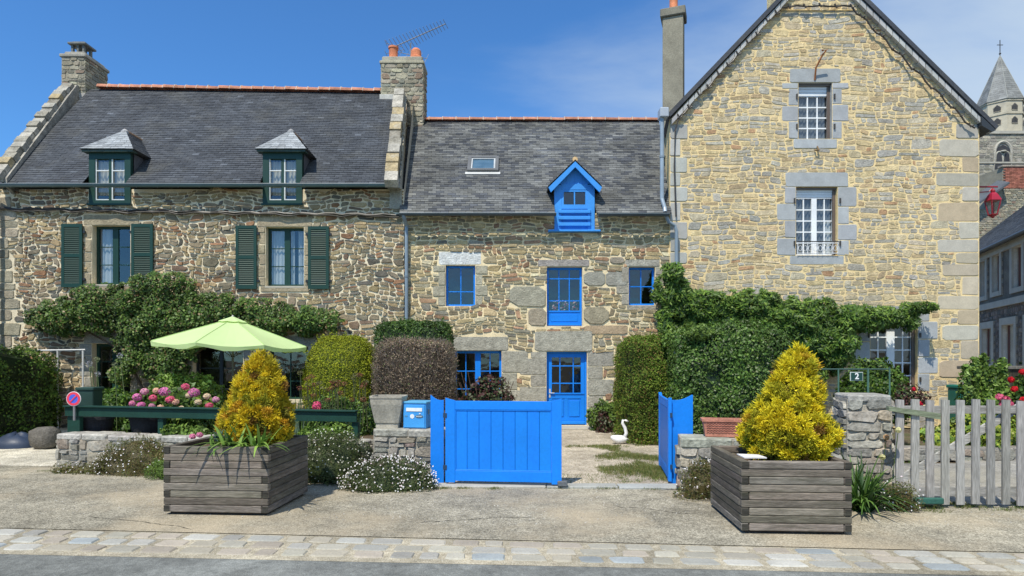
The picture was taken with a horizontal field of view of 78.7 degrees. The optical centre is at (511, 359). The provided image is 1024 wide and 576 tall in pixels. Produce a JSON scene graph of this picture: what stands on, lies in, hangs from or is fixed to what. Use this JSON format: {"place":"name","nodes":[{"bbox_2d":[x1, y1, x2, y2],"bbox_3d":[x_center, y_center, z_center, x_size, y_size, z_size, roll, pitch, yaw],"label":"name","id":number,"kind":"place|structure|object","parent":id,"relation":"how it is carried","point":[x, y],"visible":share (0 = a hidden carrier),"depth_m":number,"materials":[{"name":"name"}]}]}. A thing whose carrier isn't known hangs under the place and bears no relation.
{"place":"outdoors","nodes":[
{"label":"outdoors","id":0,"kind":"place"},
{"bbox_2d":[0,427,66,465],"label":"gravel drive","id":1,"kind":"structure","parent":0,"point":[27,457],"depth_m":10.81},
{"bbox_2d":[0,431,32,448],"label":"tarpaulin","id":2,"kind":"object","parent":1,"relation":"on","point":[15,440],"visible":0.77,"depth_m":11.93,"materials":[{"name":"paint"}]},
{"bbox_2d":[28,426,61,448],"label":"stone block","id":3,"kind":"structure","parent":1,"relation":"on","point":[42,437],"depth_m":11.76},
{"bbox_2d":[41,349,85,428],"bbox_3d":[-11.139,0.719,15.392,1.358,1.962,0.234,0,0,0],"label":"trellis","id":4,"kind":"object","parent":1,"relation":"on","point":[58,350],"visible":0.47,"depth_m":15.28,"materials":[{"name":"paint"}]},
{"bbox_2d":[0,554,989,575],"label":"road","id":5,"kind":"structure","parent":0,"point":[35,565],"depth_m":5.08,"materials":[{"name":"asphalt"}]},
{"bbox_2d":[0,466,1023,551],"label":"forecourt","id":6,"kind":"structure","parent":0,"point":[981,529],"depth_m":6.72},
{"bbox_2d":[49,460,104,474],"bbox_3d":[-6.457,1.626,9.378,1.000,0.213,0.441,0,0,0],"label":"daisy mound","id":7,"kind":"object","parent":6,"relation":"on","point":[80,469],"visible":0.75,"depth_m":9.33,"materials":[{"name":"green plant"}]},
{"bbox_2d":[89,432,165,476],"bbox_3d":[-5.497,1.412,9.349,1.581,0.667,0.754,0,0,0],"label":"daisy mound","id":8,"kind":"object","parent":6,"relation":"on","point":[135,458],"visible":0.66,"depth_m":9.18,"materials":[{"name":"green plant"}]},
{"bbox_2d":[143,457,164,479],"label":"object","id":9,"kind":"object","parent":6,"relation":"on","point":[159,468],"visible":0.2,"depth_m":8.84,"materials":[{"name":"green plant"}]},
{"bbox_2d":[163,435,307,514],"bbox_3d":[-3.200,1.326,7.363,1.185,0.748,1.127,0,0,4],"label":"wooden planter","id":10,"kind":"object","parent":6,"relation":"on","point":[240,480],"visible":0.91,"depth_m":6.82,"materials":[{"name":"grey wood"}]},
{"bbox_2d":[208,428,224,440],"bbox_3d":[-3.321,0.845,7.083,0.254,0.151,0.244,0,0,0],"label":"spurge","id":11,"kind":"object","parent":10,"relation":"in","point":[216,438],"visible":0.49,"depth_m":7.05,"materials":[{"name":"green plant"}]},
{"bbox_2d":[187,422,288,458],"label":"agapanthus","id":12,"kind":"object","parent":10,"relation":"in","point":[227,440],"visible":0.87,"depth_m":6.89,"materials":[{"name":"green plant"}]},
{"bbox_2d":[214,349,297,445],"bbox_3d":[-3.034,0.499,7.420,1.004,1.283,0.972,0,0,0],"label":"golden conifer","id":13,"kind":"object","parent":10,"relation":"in","point":[259,397],"visible":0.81,"depth_m":7.21,"materials":[{"name":"yellow plant"}]},
{"bbox_2d":[307,427,373,485],"bbox_3d":[-2.547,1.339,8.747,1.198,0.790,0.914,0,0,0],"label":"daisy mound","id":14,"kind":"object","parent":6,"relation":"on","point":[330,459],"visible":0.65,"depth_m":8.57,"materials":[{"name":"green plant"}]},
{"bbox_2d":[10,493,694,528],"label":"ground cracks","id":15,"kind":"object","parent":6,"relation":"on","point":[429,521],"visible":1,"depth_m":6.70,"materials":[{"name":"soil"}]},
{"bbox_2d":[336,451,438,493],"bbox_3d":[-1.629,1.464,8.217,1.330,0.544,0.720,0,0,-12],"label":"daisy mound","id":16,"kind":"object","parent":6,"relation":"on","point":[394,476],"visible":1,"depth_m":8.06,"materials":[{"name":"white plant"}]},
{"bbox_2d":[431,395,443,483],"bbox_3d":[-1.020,1.090,8.521,0.183,1.220,0.050,0,0,3],"label":"gate post","id":17,"kind":"object","parent":6,"relation":"on","point":[437,436],"visible":0.83,"depth_m":8.49,"materials":[{"name":"paint"}]},
{"bbox_2d":[443,398,561,483],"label":"garden gate","id":18,"kind":"structure","parent":17,"relation":"attached to","point":[505,441],"depth_m":8.33,"materials":[{"name":"paint"}]},
{"bbox_2d":[3,479,1023,524],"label":"loose grit","id":19,"kind":"object","parent":6,"relation":"on","point":[455,507],"visible":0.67,"depth_m":7.21,"materials":[{"name":"gravel"}]},
{"bbox_2d":[37,469,1023,512],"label":"weeds","id":20,"kind":"object","parent":6,"relation":"on","point":[933,508],"visible":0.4,"depth_m":7.32,"materials":[{"name":"green plant"}]},
{"bbox_2d":[436,483,678,489],"bbox_3d":[0.675,1.695,8.325,3.350,0.050,0.290,0,0,0],"label":"stone threshold","id":21,"kind":"object","parent":6,"relation":"on","point":[575,485],"visible":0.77,"depth_m":8.28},
{"bbox_2d":[557,480,567,486],"bbox_3d":[0.665,1.635,8.230,0.130,0.070,0.080,0,0,0],"label":"gate stop","id":22,"kind":"object","parent":21,"relation":"on","point":[563,483],"visible":1,"depth_m":8.19,"materials":[{"name":"stone"}]},
{"bbox_2d":[672,457,711,500],"bbox_3d":[2.298,1.448,7.661,0.609,0.541,0.528,0,0,-28],"label":"daisy mound","id":23,"kind":"object","parent":6,"relation":"on","point":[698,486],"visible":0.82,"depth_m":7.59,"materials":[{"name":"green plant"}]},
{"bbox_2d":[674,434,740,490],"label":"stone wall","id":24,"kind":"structure","parent":6,"relation":"on","point":[689,448],"depth_m":8.02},
{"bbox_2d":[700,417,742,436],"bbox_3d":[2.776,0.885,8.153,0.588,0.230,0.242,0,0,11],"label":"terracotta trough","id":25,"kind":"object","parent":24,"relation":"on","point":[719,427],"visible":0.81,"depth_m":8.07,"materials":[{"name":"ceramic"}]},
{"bbox_2d":[710,445,851,533],"bbox_3d":[2.792,1.346,6.629,1.056,0.708,1.157,0,0,3],"label":"wooden planter","id":26,"kind":"object","parent":6,"relation":"on","point":[750,495],"visible":0.89,"depth_m":6.07,"materials":[{"name":"grey wood"}]},
{"bbox_2d":[737,454,766,458],"bbox_3d":[2.490,1.002,6.473,0.243,0.027,0.181,0,0,-3],"label":"paper scrap","id":27,"kind":"object","parent":26,"relation":"on","point":[751,456],"visible":1,"depth_m":6.45,"materials":[{"name":"paper"}]},
{"bbox_2d":[734,341,845,460],"bbox_3d":[2.942,0.486,6.683,1.043,1.391,1.035,0,0,0],"label":"golden conifer","id":28,"kind":"object","parent":26,"relation":"in","point":[789,420],"visible":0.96,"depth_m":6.45,"materials":[{"name":"yellow plant"}]},
{"bbox_2d":[841,452,915,515],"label":"agapanthus","id":29,"kind":"object","parent":6,"relation":"on","point":[866,496],"visible":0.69,"depth_m":6.96,"materials":[{"name":"green plant"}]},
{"bbox_2d":[879,427,901,482],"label":"pale rose","id":30,"kind":"object","parent":6,"relation":"on","point":[883,457],"visible":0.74,"depth_m":7.21,"materials":[{"name":"beige plant"}]},
{"bbox_2d":[879,476,923,512],"bbox_3d":[4.388,1.519,7.035,0.381,0.423,0.467,0,0,-33],"label":"daisy mound","id":31,"kind":"object","parent":6,"relation":"on","point":[907,494],"visible":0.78,"depth_m":6.97,"materials":[{"name":"green plant"}]},
{"bbox_2d":[886,399,1023,507],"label":"picket gate","id":32,"kind":"structure","parent":6,"relation":"on","point":[930,412],"depth_m":7.13,"materials":[{"name":"grey wood"}]},
{"bbox_2d":[0,528,1023,575],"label":"gutter bed","id":33,"kind":"object","parent":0,"point":[576,560],"visible":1,"depth_m":5.43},
{"bbox_2d":[0,529,1023,571],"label":"cobblestone gutter","id":34,"kind":"object","parent":33,"relation":"on","point":[930,560],"visible":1,"depth_m":5.52,"materials":[{"name":"stone"}]},
{"bbox_2d":[0,0,1023,199],"label":"sky","id":35,"kind":"structure","parent":0,"point":[493,58],"materials":[{"name":"blue"}]},
{"bbox_2d":[8,428,1023,552],"bbox_3d":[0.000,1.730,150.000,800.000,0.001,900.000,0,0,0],"label":"ground","id":36,"kind":"structure","parent":0,"point":[907,434],"depth_m":6.10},
{"bbox_2d":[0,343,64,436],"bbox_3d":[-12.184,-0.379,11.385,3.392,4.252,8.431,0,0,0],"label":"hedge","id":37,"kind":"object","parent":36,"relation":"on","point":[28,385],"visible":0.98,"depth_m":13.99,"materials":[{"name":"green plant"}]},
{"bbox_2d":[75,387,103,430],"bbox_3d":[-7.085,1.080,10.475,0.310,1.240,0.290,0,0,0],"label":"fence post","id":38,"kind":"object","parent":36,"relation":"on","point":[91,395],"visible":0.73,"depth_m":10.35,"materials":[{"name":"paint"}]},
{"bbox_2d":[102,385,133,431],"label":"shrub","id":39,"kind":"object","parent":36,"relation":"on","point":[109,398],"visible":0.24,"depth_m":12.75,"materials":[{"name":"green plant"}]},
{"bbox_2d":[148,372,226,407],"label":"shrub","id":40,"kind":"object","parent":36,"relation":"on","point":[170,379],"visible":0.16,"depth_m":12.12,"materials":[{"name":"green plant"}]},
{"bbox_2d":[63,405,359,438],"bbox_3d":[-4.776,1.222,9.700,5.100,0.955,0.160,0,0,11],"label":"rail fence","id":41,"kind":"object","parent":36,"relation":"on","point":[161,414],"visible":0.59,"depth_m":9.77,"materials":[{"name":"paint"}]},
{"bbox_2d":[66,391,80,420],"bbox_3d":[-7.062,0.747,10.066,0.236,0.468,0.052,0,0,0],"label":"parking sign","id":42,"kind":"object","parent":41,"relation":"attached to","point":[73,398],"visible":1,"depth_m":10.05,"materials":[{"name":"metal"}]},
{"bbox_2d":[0,41,427,427],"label":"stone house","id":43,"kind":"structure","parent":36,"relation":"on","point":[294,196],"depth_m":15.60,"materials":[{"name":"stone"}]},
{"bbox_2d":[97,344,119,394],"bbox_3d":[-10.020,0.440,15.800,0.954,1.674,0.060,0,0,0],"label":"glazed door","id":44,"kind":"structure","parent":43,"relation":"in","point":[114,356],"depth_m":15.77,"materials":[{"name":"paint"}]},
{"bbox_2d":[97,227,129,283],"bbox_3d":[-10.020,-2.620,15.824,0.954,1.474,0.108,0,0,0],"label":"window","id":45,"kind":"structure","parent":43,"relation":"in","point":[110,247],"depth_m":15.82,"materials":[{"name":"glass"}]},
{"bbox_2d":[22,270,345,388],"bbox_3d":[-8.082,-0.138,15.192,7.949,4.096,0.732,0,0,0],"label":"climbing rose","id":46,"kind":"object","parent":43,"relation":"attached to","point":[154,320],"visible":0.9,"depth_m":15.14,"materials":[{"name":"green plant"}]},
{"bbox_2d":[196,350,240,397],"bbox_3d":[-7.350,0.480,15.800,1.254,1.674,0.060,0,0,0],"label":"glazed door","id":47,"kind":"structure","parent":43,"relation":"in","point":[221,368],"depth_m":15.77,"materials":[{"name":"paint"}]},
{"bbox_2d":[268,228,303,285],"bbox_3d":[-5.680,-2.580,15.825,0.954,1.474,0.111,0,0,0],"label":"window","id":48,"kind":"structure","parent":43,"relation":"in","point":[281,241],"depth_m":15.85,"materials":[{"name":"paint"}]},
{"bbox_2d":[271,347,307,398],"bbox_3d":[-5.600,0.340,15.800,0.994,1.314,0.060,0,0,0],"label":"window","id":49,"kind":"structure","parent":43,"relation":"in","point":[290,381],"depth_m":15.78,"materials":[{"name":"paint"}]},
{"bbox_2d":[384,20,447,62],"bbox_3d":[-2.935,-9.719,19.224,1.908,1.389,0.551,0,0,0],"label":"tv aerial","id":50,"kind":"object","parent":43,"relation":"attached to","point":[415,37],"visible":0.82,"depth_m":19.21,"materials":[{"name":"paint"}]},
{"bbox_2d":[55,431,372,468],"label":"stone wall","id":51,"kind":"structure","parent":36,"relation":"on","point":[87,447],"depth_m":9.76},
{"bbox_2d":[128,417,157,433],"bbox_3d":[-6.013,1.096,10.263,0.504,0.320,0.504,0,0,0],"label":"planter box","id":52,"kind":"object","parent":51,"relation":"on","point":[144,425],"visible":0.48,"depth_m":10.06,"materials":[{"name":"plastic"}]},
{"bbox_2d":[150,315,306,379],"bbox_3d":[-5.629,0.400,12.581,2.753,2.600,2.753,0,0,-22],"label":"garden umbrella","id":53,"kind":"object","parent":36,"relation":"on","point":[232,333],"visible":0.98,"depth_m":11.79,"materials":[{"name":"fabric"}]},
{"bbox_2d":[296,331,378,408],"bbox_3d":[-3.463,0.567,12.744,1.741,2.357,1.506,0,0,0],"label":"clipped shrub","id":54,"kind":"object","parent":36,"relation":"on","point":[344,358],"visible":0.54,"depth_m":12.25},
{"bbox_2d":[360,435,372,438],"bbox_3d":[-4.650,1.510,10.625,4.900,0.380,0.650,0,0,0],"label":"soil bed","id":55,"kind":"object","parent":36,"relation":"on","point":[367,436],"depth_m":10.57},
{"bbox_2d":[83,417,114,431],"bbox_3d":[-7.000,1.131,10.540,0.504,0.360,0.504,0,0,0],"label":"round pot","id":56,"kind":"object","parent":55,"relation":"on","point":[98,424],"visible":0.45,"depth_m":10.35,"materials":[{"name":"plastic"}]},
{"bbox_2d":[86,353,124,430],"bbox_3d":[-7.238,0.581,11.143,0.718,1.409,0.115,0,0,0],"label":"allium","id":57,"kind":"object","parent":55,"relation":"on","point":[120,357],"visible":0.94,"depth_m":11.14,"materials":[{"name":"green plant"}]},
{"bbox_2d":[120,379,221,438],"bbox_3d":[-5.420,0.989,10.446,2.621,1.313,1.422,0,0,30],"label":"hydrangea","id":58,"kind":"object","parent":55,"relation":"on","point":[188,393],"visible":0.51,"depth_m":10.48,"materials":[{"name":"pink plant"}]},
{"bbox_2d":[159,421,352,438],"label":"bedding plants","id":59,"kind":"object","parent":55,"relation":"on","point":[172,429],"visible":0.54,"depth_m":9.61,"materials":[{"name":"green plant"}]},
{"bbox_2d":[312,401,321,426],"bbox_3d":[-3.051,1.025,9.752,0.151,0.751,0.158,0,0,0],"label":"pink bloom","id":60,"kind":"object","parent":55,"relation":"on","point":[316,403],"visible":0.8,"depth_m":9.72,"materials":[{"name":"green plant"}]},
{"bbox_2d":[291,370,375,435],"bbox_3d":[-3.014,0.918,11.040,1.977,1.476,0.883,0,0,0],"label":"flower border","id":61,"kind":"object","parent":55,"relation":"on","point":[366,421],"visible":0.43,"depth_m":10.79,"materials":[{"name":"green plant"}]},
{"bbox_2d":[371,426,444,480],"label":"stone wall","id":62,"kind":"structure","parent":36,"relation":"on","point":[409,442],"depth_m":8.81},
{"bbox_2d":[369,395,407,427],"bbox_3d":[-1.798,0.755,9.120,0.505,0.460,0.505,0,0,0],"label":"concrete pot","id":63,"kind":"object","parent":62,"relation":"on","point":[387,411],"visible":0.94,"depth_m":8.91,"materials":[{"name":"concrete"}]},
{"bbox_2d":[403,400,430,428],"bbox_3d":[-1.359,0.792,9.088,0.364,0.385,0.392,0,0,11],"label":"mailbox","id":64,"kind":"object","parent":62,"relation":"on","point":[416,414],"visible":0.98,"depth_m":8.91,"materials":[{"name":"paint"}]},
{"bbox_2d":[404,405,424,427],"bbox_3d":[-1.396,0.807,8.905,0.310,0.325,0.020,0,0,11],"label":"door","id":65,"kind":"structure","parent":64,"relation":"in","point":[414,415],"depth_m":8.90,"materials":[{"name":"paint"}]},
{"bbox_2d":[371,333,459,426],"bbox_3d":[-1.909,0.617,12.384,1.796,2.292,1.217,0,0,0],"label":"hedge","id":66,"kind":"object","parent":36,"relation":"on","point":[423,371],"visible":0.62,"depth_m":12.00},
{"bbox_2d":[372,317,458,390],"bbox_3d":[-2.116,0.375,13.494,1.899,2.696,1.360,0,0,0],"label":"hedge","id":67,"kind":"object","parent":36,"relation":"on","point":[420,329],"visible":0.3,"depth_m":13.09,"materials":[{"name":"green plant"}]},
{"bbox_2d":[399,116,677,425],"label":"stone cottage","id":68,"kind":"structure","parent":36,"relation":"on","point":[515,227],"depth_m":15.60,"materials":[{"name":"stone"}]},
{"bbox_2d":[446,266,474,305],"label":"window","id":69,"kind":"structure","parent":68,"relation":"in","point":[447,267],"depth_m":15.73,"materials":[{"name":"paint"}]},
{"bbox_2d":[456,351,501,394],"bbox_3d":[-0.860,0.740,15.770,1.194,1.914,0.060,0,0,0],"label":"window","id":70,"kind":"structure","parent":68,"relation":"in","point":[477,371],"depth_m":15.74,"materials":[{"name":"paint"}]},
{"bbox_2d":[547,268,581,325],"bbox_3d":[1.315,-1.580,15.745,0.884,1.474,0.090,0,0,0],"label":"window","id":71,"kind":"structure","parent":68,"relation":"in","point":[554,318],"depth_m":15.73,"materials":[{"name":"paint"}]},
{"bbox_2d":[552,301,577,310],"bbox_3d":[1.337,-1.367,15.852,0.675,0.312,0.182,0,0,0],"label":"flower posy","id":72,"kind":"object","parent":68,"relation":"attached to","point":[564,305],"visible":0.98,"depth_m":15.85,"materials":[{"name":"grey plant"}]},
{"bbox_2d":[548,354,584,424],"bbox_3d":[1.370,0.747,15.736,0.932,1.786,0.099,0,0,0],"label":"door","id":73,"kind":"structure","parent":68,"relation":"in","point":[572,403],"depth_m":15.74,"materials":[{"name":"paint"}]},
{"bbox_2d":[629,268,653,304],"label":"window","id":74,"kind":"structure","parent":68,"relation":"in","point":[640,269],"depth_m":15.73,"materials":[{"name":"paint"}]},
{"bbox_2d":[658,318,792,433],"bbox_3d":[3.915,0.487,11.328,2.343,2.543,1.530,0,0,0],"label":"hedge","id":75,"kind":"object","parent":36,"relation":"on","point":[721,368],"visible":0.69,"depth_m":10.82,"materials":[{"name":"green plant"}]},
{"bbox_2d":[659,328,679,389],"bbox_3d":[3.275,0.081,12.075,0.903,1.437,1.281,0,0,0],"label":"honeysuckle","id":76,"kind":"object","parent":75,"relation":"attached to","point":[665,337],"visible":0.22,"depth_m":12.11,"materials":[{"name":"green plant"}]},
{"bbox_2d":[658,0,998,427],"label":"gable house","id":77,"kind":"structure","parent":36,"relation":"on","point":[859,128],"depth_m":15.53,"materials":[{"name":"stone"}]},
{"bbox_2d":[650,261,939,383],"bbox_3d":[6.800,-0.491,14.953,6.935,3.755,0.866,0,0,0],"label":"wisteria","id":78,"kind":"object","parent":77,"relation":"attached to","point":[827,332],"visible":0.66,"depth_m":14.88,"materials":[{"name":"green plant"}]},
{"bbox_2d":[798,87,826,138],"bbox_3d":[7.551,-6.196,15.724,0.831,1.389,0.129,0,0,0],"label":"window","id":79,"kind":"structure","parent":77,"relation":"in","point":[811,108],"depth_m":15.76,"materials":[{"name":"paint"}]},
{"bbox_2d":[796,190,831,255],"bbox_3d":[7.591,-3.447,15.725,1.030,1.707,0.131,0,0,0],"label":"window","id":80,"kind":"structure","parent":77,"relation":"in","point":[813,216],"depth_m":15.74,"materials":[{"name":"paint"}]},
{"bbox_2d":[870,327,910,390],"bbox_3d":[9.513,-0.080,15.710,1.169,1.747,0.060,0,0,0],"label":"window","id":81,"kind":"structure","parent":77,"relation":"in","point":[889,337],"depth_m":15.69,"materials":[{"name":"paint"}]},
{"bbox_2d":[979,186,1001,217],"bbox_3d":[12.144,-4.135,16.250,1.020,0.896,0.269,0,0,0],"label":"street lantern","id":82,"kind":"object","parent":77,"relation":"attached to","point":[993,197],"visible":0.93,"depth_m":16.21,"materials":[{"name":"paint"}]},
{"bbox_2d":[833,355,910,425],"bbox_3d":[7.307,0.751,12.634,1.568,1.726,1.214,0,0,0],"label":"shrub","id":83,"kind":"object","parent":36,"relation":"on","point":[878,381],"visible":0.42,"depth_m":12.38,"materials":[{"name":"green plant"}]},
{"bbox_2d":[891,381,931,416],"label":"rose bush","id":84,"kind":"object","parent":36,"relation":"on","point":[901,395],"visible":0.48,"depth_m":11.06,"materials":[{"name":"green plant"}]},
{"bbox_2d":[444,430,670,484],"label":"gravel path","id":85,"kind":"structure","parent":0,"point":[579,461],"depth_m":10.59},
{"bbox_2d":[458,373,516,400],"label":"rose bush","id":86,"kind":"object","parent":85,"relation":"on","point":[488,386],"visible":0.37,"depth_m":10.80,"materials":[{"name":"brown plant"}]},
{"bbox_2d":[562,426,596,429],"bbox_3d":[1.360,1.680,15.275,1.600,0.060,0.550,0,0,0],"label":"door step","id":87,"kind":"object","parent":85,"relation":"on","point":[575,427],"depth_m":15.01,"materials":[{"name":"stone"}]},
{"bbox_2d":[584,398,616,432],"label":"shrub","id":88,"kind":"object","parent":85,"relation":"on","point":[603,417],"visible":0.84,"depth_m":14.70,"materials":[{"name":"green plant"}]},
{"bbox_2d":[610,419,628,443],"bbox_3d":[2.172,1.449,12.581,0.370,0.500,0.210,0,0,0],"label":"swan ornament","id":89,"kind":"object","parent":85,"relation":"on","point":[619,439],"visible":0.98,"depth_m":12.54,"materials":[{"name":"paint"}]},
{"bbox_2d":[610,331,669,445],"bbox_3d":[2.827,0.559,13.239,1.408,2.353,2.225,0,0,0],"label":"hedge","id":90,"kind":"object","parent":85,"relation":"on","point":[640,374],"visible":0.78,"depth_m":12.38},
{"bbox_2d":[670,395,692,483],"bbox_3d":[2.315,1.090,8.518,0.293,1.220,0.050,0,0,3],"label":"gate post","id":91,"kind":"object","parent":85,"relation":"on","point":[682,417],"visible":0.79,"depth_m":8.49,"materials":[{"name":"paint"}]},
{"bbox_2d":[659,392,672,480],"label":"garden gate","id":92,"kind":"structure","parent":91,"relation":"attached to","point":[665,432],"depth_m":8.86,"materials":[{"name":"paint"}]},
{"bbox_2d":[565,443,666,482],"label":"grass","id":93,"kind":"structure","parent":0,"point":[652,470],"depth_m":9.87,"materials":[{"name":"green plant"}]},
{"bbox_2d":[892,460,1015,505],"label":"courtyard","id":94,"kind":"structure","parent":0,"point":[937,474],"depth_m":9.05,"materials":[{"name":"gravel"}]},
{"bbox_2d":[831,452,845,459],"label":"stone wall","id":95,"kind":"structure","parent":94,"relation":"on","point":[835,455],"depth_m":7.78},
{"bbox_2d":[821,368,890,415],"bbox_3d":[4.851,0.880,9.286,1.559,1.640,0.070,0,0,0],"label":"wire fence","id":96,"kind":"object","parent":94,"relation":"on","point":[867,369],"visible":0.27,"depth_m":9.28,"materials":[{"name":"metal"}]},
{"bbox_2d":[850,372,862,380],"bbox_3d":[5.113,0.250,9.259,0.190,0.131,0.023,0,0,0],"label":"house number","id":97,"kind":"object","parent":96,"relation":"attached to","point":[856,376],"visible":1,"depth_m":9.25,"materials":[{"name":"paint"}]},
{"bbox_2d":[831,392,894,498],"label":"stone pillar","id":98,"kind":"structure","parent":94,"relation":"on","point":[864,420],"depth_m":7.54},
{"bbox_2d":[892,446,1015,461],"bbox_3d":[9.197,1.590,10.597,5.607,0.263,0.306,0,0,0],"label":"bed edging","id":99,"kind":"object","parent":94,"relation":"on","point":[967,453],"visible":0.23,"depth_m":10.48,"materials":[{"name":"stone"}]},
{"bbox_2d":[946,385,968,419],"bbox_3d":[9.982,1.131,13.859,0.420,1.139,0.410,0,0,0],"label":"garden box","id":100,"kind":"object","parent":94,"relation":"on","point":[952,389],"visible":0.23,"depth_m":13.87,"materials":[{"name":"paint"}]},
{"bbox_2d":[919,414,1015,447],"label":"shrub","id":101,"kind":"object","parent":94,"relation":"on","point":[937,435],"visible":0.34,"depth_m":10.78,"materials":[{"name":"green plant"}]},
{"bbox_2d":[954,352,1019,419],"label":"shrub","id":102,"kind":"object","parent":94,"relation":"on","point":[992,386],"visible":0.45,"depth_m":11.88,"materials":[{"name":"green plant"}]},
{"bbox_2d":[979,206,1023,365],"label":"lane house","id":103,"kind":"structure","parent":94,"relation":"on","point":[1001,289],"depth_m":26.57,"materials":[{"name":"stone"}]},
{"bbox_2d":[979,258,988,301],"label":"window","id":104,"kind":"structure","parent":103,"relation":"in","point":[981,298],"depth_m":28.37,"materials":[{"name":"paint"}]},
{"bbox_2d":[979,321,994,365],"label":"window","id":105,"kind":"structure","parent":103,"relation":"in","point":[991,324],"depth_m":28.23,"materials":[{"name":"paint"}]},
{"bbox_2d":[990,252,1003,297],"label":"window","id":106,"kind":"structure","parent":103,"relation":"in","point":[1000,258],"depth_m":27.09,"materials":[{"name":"paint"}]},
{"bbox_2d":[999,316,1017,365],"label":"window","id":107,"kind":"structure","parent":103,"relation":"in","point":[1013,320],"depth_m":25.73,"materials":[{"name":"paint"}]},
{"bbox_2d":[1009,242,1023,293],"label":"window","id":108,"kind":"structure","parent":103,"relation":"in","point":[1020,287],"depth_m":25.30,"materials":[{"name":"paint"}]},
{"bbox_2d":[1022,315,1023,365],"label":"window","id":109,"kind":"structure","parent":103,"relation":"in","point":[1022,315],"depth_m":24.34,"materials":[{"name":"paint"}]},
{"bbox_2d":[995,360,1023,405],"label":"rose bush","id":110,"kind":"object","parent":94,"relation":"on","point":[1017,386],"visible":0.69,"depth_m":11.02,"materials":[{"name":"red plant"}]},
{"bbox_2d":[957,366,1023,392],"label":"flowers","id":111,"kind":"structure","parent":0,"point":[1013,370],"depth_m":14.44,"materials":[{"name":"red plant"}]},
{"bbox_2d":[977,40,1023,175],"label":"church tower","id":112,"kind":"structure","parent":0,"point":[1000,103],"depth_m":68.39,"materials":[{"name":"stone"}]},
{"bbox_2d":[979,165,1023,238],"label":"old wing","id":113,"kind":"structure","parent":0,"point":[1008,180],"depth_m":37.13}
]}

